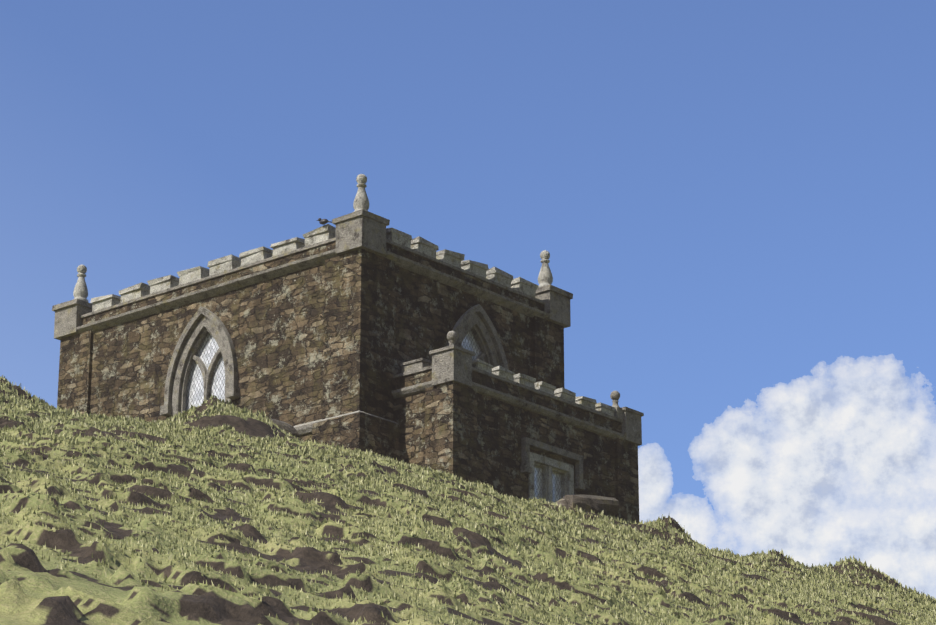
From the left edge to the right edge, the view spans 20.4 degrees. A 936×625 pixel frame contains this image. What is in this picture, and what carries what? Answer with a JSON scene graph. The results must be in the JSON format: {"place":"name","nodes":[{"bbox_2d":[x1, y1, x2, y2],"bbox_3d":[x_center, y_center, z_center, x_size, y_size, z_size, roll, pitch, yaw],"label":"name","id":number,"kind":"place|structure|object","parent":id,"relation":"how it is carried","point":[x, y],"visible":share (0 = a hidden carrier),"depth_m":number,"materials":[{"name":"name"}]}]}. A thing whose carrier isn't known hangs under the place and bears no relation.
{"place":"outdoors","nodes":[
{"label":"outdoors","id":0,"kind":"place"},
{"bbox_2d":[0,375,935,624],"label":"hill","id":1,"kind":"structure","parent":0,"point":[33,591],"depth_m":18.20,"materials":[{"name":"green plant"}]},
{"bbox_2d":[269,418,298,436],"bbox_3d":[-3.661,1.970,40.209,1.884,0.628,1.186,6,-16,-30],"label":"outcrop rock","id":2,"kind":"object","parent":1,"relation":"on","point":[285,427],"visible":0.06,"depth_m":40.13,"materials":[{"name":"stone"}]},
{"bbox_2d":[52,174,643,522],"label":"stone building","id":3,"kind":"structure","parent":1,"relation":"on","point":[362,327],"depth_m":48.85,"materials":[{"name":"stone"}]},
{"bbox_2d":[316,218,331,225],"bbox_3d":[-2.673,-1.696,48.429,0.360,0.172,0.098,-11,-21,29],"label":"bird","id":4,"kind":"object","parent":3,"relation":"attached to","point":[323,221],"visible":0.98,"depth_m":48.40},
{"bbox_2d":[556,495,619,516],"bbox_3d":[1.893,3.235,42.649,1.053,0.391,0.850,6,-16,-30],"label":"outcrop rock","id":5,"kind":"object","parent":1,"relation":"on","point":[608,506],"visible":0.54,"depth_m":42.30,"materials":[{"name":"stone"}]},
{"bbox_2d":[0,0,935,598],"label":"sky","id":6,"kind":"structure","parent":0,"point":[734,201],"materials":[{"name":"blue"}]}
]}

